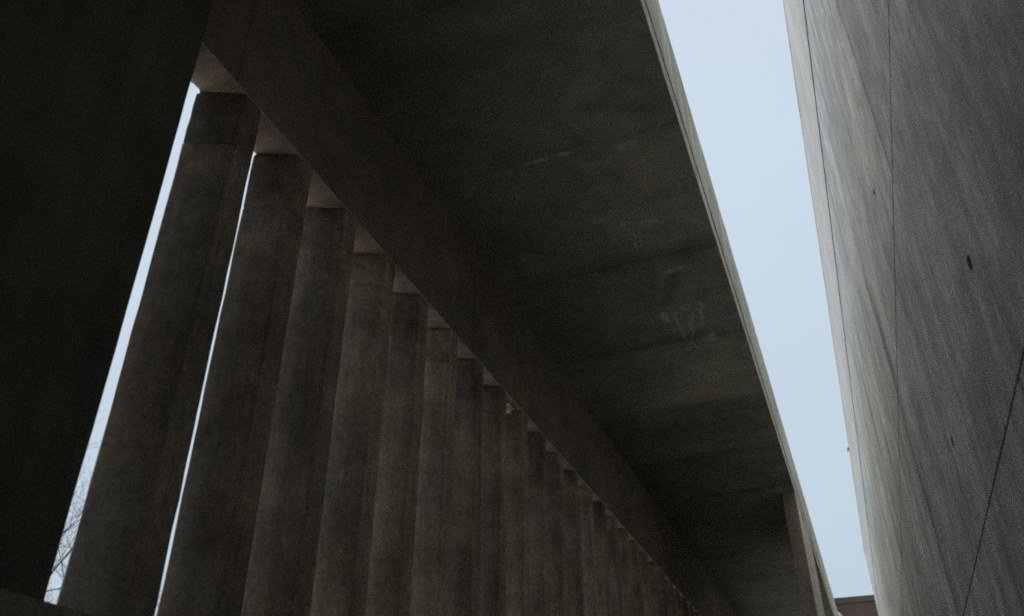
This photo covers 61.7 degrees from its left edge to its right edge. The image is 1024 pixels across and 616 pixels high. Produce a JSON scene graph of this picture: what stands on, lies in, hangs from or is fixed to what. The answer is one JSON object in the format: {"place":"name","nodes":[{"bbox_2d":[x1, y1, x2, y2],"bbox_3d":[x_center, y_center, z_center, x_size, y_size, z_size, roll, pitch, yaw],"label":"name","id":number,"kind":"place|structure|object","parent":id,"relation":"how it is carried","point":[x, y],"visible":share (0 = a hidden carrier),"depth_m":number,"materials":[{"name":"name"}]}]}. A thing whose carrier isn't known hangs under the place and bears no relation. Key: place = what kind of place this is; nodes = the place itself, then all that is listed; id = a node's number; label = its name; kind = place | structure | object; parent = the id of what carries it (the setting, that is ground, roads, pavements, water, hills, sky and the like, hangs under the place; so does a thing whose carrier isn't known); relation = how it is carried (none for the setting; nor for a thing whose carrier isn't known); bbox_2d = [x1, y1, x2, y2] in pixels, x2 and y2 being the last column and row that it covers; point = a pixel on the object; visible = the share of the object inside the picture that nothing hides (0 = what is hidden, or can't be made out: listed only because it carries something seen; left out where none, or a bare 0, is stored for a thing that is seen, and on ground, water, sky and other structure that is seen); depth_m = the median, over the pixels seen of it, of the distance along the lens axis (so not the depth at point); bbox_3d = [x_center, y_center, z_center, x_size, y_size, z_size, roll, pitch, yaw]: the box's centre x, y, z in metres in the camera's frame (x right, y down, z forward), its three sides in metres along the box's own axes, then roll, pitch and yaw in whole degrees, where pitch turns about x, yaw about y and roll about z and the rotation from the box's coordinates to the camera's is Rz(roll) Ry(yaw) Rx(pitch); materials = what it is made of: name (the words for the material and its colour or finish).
{"place":"outdoors","nodes":[
{"label":"outdoors","id":0,"kind":"place"},
{"bbox_2d":[47,470,89,601],"bbox_3d":[-15.629,10.817,25.122,9.390,11.884,8.116,-12,-34,18],"label":"bare tree","id":1,"kind":"object","parent":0,"point":[62,565],"visible":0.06,"depth_m":25.55,"materials":[{"name":"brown plant"}]},
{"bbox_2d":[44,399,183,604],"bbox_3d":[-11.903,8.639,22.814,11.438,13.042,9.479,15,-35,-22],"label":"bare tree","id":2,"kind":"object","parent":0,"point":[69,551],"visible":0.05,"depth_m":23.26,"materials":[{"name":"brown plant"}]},
{"bbox_2d":[44,0,873,615],"label":"sky","id":3,"kind":"structure","parent":0,"point":[733,57],"materials":[{"name":"blue"}]},
{"bbox_2d":[834,595,878,615],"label":"brick building","id":4,"kind":"structure","parent":0,"point":[864,605],"depth_m":40.67,"materials":[{"name":"brown brick"}]},
{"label":"path","id":5,"kind":"structure","parent":0,"visible":0},
{"bbox_2d":[782,492,824,615],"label":"pier","id":6,"kind":"structure","parent":5,"relation":"on","point":[807,578],"depth_m":14.04,"materials":[{"name":"concrete"}]},
{"label":"ground","id":7,"kind":"structure","parent":0,"visible":0},
{"bbox_2d":[0,589,94,615],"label":"plinth wall","id":8,"kind":"structure","parent":7,"relation":"on","point":[13,604],"depth_m":3.12,"materials":[{"name":"concrete"}]},
{"bbox_2d":[56,91,260,615],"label":"column","id":9,"kind":"structure","parent":8,"relation":"on","point":[117,560],"depth_m":4.24,"materials":[{"name":"concrete"}]},
{"bbox_2d":[156,153,311,615],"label":"column","id":10,"kind":"structure","parent":8,"relation":"on","point":[208,565],"depth_m":4.76,"materials":[{"name":"concrete"}]},
{"bbox_2d":[241,207,356,615],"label":"column","id":11,"kind":"structure","parent":8,"relation":"on","point":[281,567],"depth_m":5.30,"materials":[{"name":"concrete"}]},
{"bbox_2d":[310,253,394,615],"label":"column","id":12,"kind":"structure","parent":8,"relation":"on","point":[342,565],"depth_m":5.84,"materials":[{"name":"concrete"}]},
{"bbox_2d":[365,293,427,615],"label":"column","id":13,"kind":"structure","parent":8,"relation":"on","point":[389,587],"depth_m":6.37,"materials":[{"name":"concrete"}]},
{"bbox_2d":[410,327,457,615],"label":"column","id":14,"kind":"structure","parent":8,"relation":"on","point":[430,584],"depth_m":6.89,"materials":[{"name":"concrete"}]},
{"bbox_2d":[448,358,482,615],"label":"column","id":15,"kind":"structure","parent":8,"relation":"on","point":[464,584],"depth_m":7.42,"materials":[{"name":"concrete"}]},
{"bbox_2d":[479,385,506,615],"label":"column","id":16,"kind":"structure","parent":8,"relation":"on","point":[493,527],"depth_m":7.93,"materials":[{"name":"concrete"}]},
{"bbox_2d":[506,402,512,413],"bbox_3d":[-0.123,1.037,8.912,0.279,0.072,0.148,1,-33,-2],"label":"foam scrap","id":17,"kind":"object","parent":16,"relation":"attached to","point":[509,408],"visible":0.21,"depth_m":8.92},
{"bbox_2d":[506,410,529,615],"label":"column","id":18,"kind":"structure","parent":8,"relation":"on","point":[517,568],"depth_m":8.44,"materials":[{"name":"concrete"}]},
{"bbox_2d":[527,432,549,615],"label":"column","id":19,"kind":"structure","parent":8,"relation":"on","point":[539,588],"depth_m":8.97,"materials":[{"name":"concrete"}]},
{"bbox_2d":[546,452,568,615],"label":"column","id":20,"kind":"structure","parent":8,"relation":"on","point":[558,586],"depth_m":9.48,"materials":[{"name":"concrete"}]},
{"bbox_2d":[563,470,583,615],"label":"column","id":21,"kind":"structure","parent":8,"relation":"on","point":[574,554],"depth_m":9.99,"materials":[{"name":"concrete"}]},
{"bbox_2d":[578,486,598,615],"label":"column","id":22,"kind":"structure","parent":8,"relation":"on","point":[590,591],"depth_m":10.50,"materials":[{"name":"concrete"}]},
{"bbox_2d":[593,502,611,615],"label":"column","id":23,"kind":"structure","parent":8,"relation":"on","point":[603,576],"depth_m":11.01,"materials":[{"name":"concrete"}]},
{"bbox_2d":[606,515,623,615],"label":"column","id":24,"kind":"structure","parent":8,"relation":"on","point":[614,570],"depth_m":11.52,"materials":[{"name":"concrete"}]},
{"bbox_2d":[617,528,633,615],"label":"column","id":25,"kind":"structure","parent":8,"relation":"on","point":[626,582],"depth_m":12.03,"materials":[{"name":"concrete"}]},
{"bbox_2d":[629,540,643,615],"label":"column","id":26,"kind":"structure","parent":8,"relation":"on","point":[636,578],"depth_m":12.54,"materials":[{"name":"concrete"}]},
{"bbox_2d":[639,551,652,615],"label":"column","id":27,"kind":"structure","parent":8,"relation":"on","point":[646,588],"depth_m":13.04,"materials":[{"name":"concrete"}]},
{"bbox_2d":[648,562,660,615],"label":"column","id":28,"kind":"structure","parent":8,"relation":"on","point":[654,585],"depth_m":13.55,"materials":[{"name":"concrete"}]},
{"bbox_2d":[657,572,668,615],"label":"column","id":29,"kind":"structure","parent":8,"relation":"on","point":[663,595],"depth_m":14.05,"materials":[{"name":"concrete"}]},
{"bbox_2d":[665,581,675,615],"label":"column","id":30,"kind":"structure","parent":8,"relation":"on","point":[670,598],"depth_m":14.56,"materials":[{"name":"concrete"}]},
{"bbox_2d":[191,0,736,615],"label":"concrete beam","id":31,"kind":"structure","parent":30,"relation":"on","point":[275,62],"depth_m":7.21,"materials":[{"name":"grey concrete"}]},
{"bbox_2d":[293,0,838,615],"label":"canopy","id":32,"kind":"object","parent":31,"relation":"on","point":[551,150],"visible":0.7,"depth_m":8.31,"materials":[{"name":"concrete"}]},
{"bbox_2d":[673,589,681,615],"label":"column","id":33,"kind":"structure","parent":8,"relation":"on","point":[677,602],"depth_m":15.07,"materials":[{"name":"concrete"}]},
{"bbox_2d":[681,597,687,615],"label":"column","id":34,"kind":"structure","parent":8,"relation":"on","point":[684,606],"depth_m":15.58,"materials":[{"name":"concrete"}]},
{"bbox_2d":[687,604,693,615],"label":"column","id":35,"kind":"structure","parent":8,"relation":"on","point":[690,610],"depth_m":16.08,"materials":[{"name":"concrete"}]},
{"bbox_2d":[0,0,213,600],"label":"side wall","id":36,"kind":"structure","parent":7,"relation":"on","point":[93,94],"depth_m":3.71,"materials":[{"name":"concrete"}]},
{"bbox_2d":[783,0,1023,615],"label":"tall wall","id":37,"kind":"structure","parent":7,"relation":"on","point":[911,112],"depth_m":4.56,"materials":[{"name":"concrete"}]}
]}

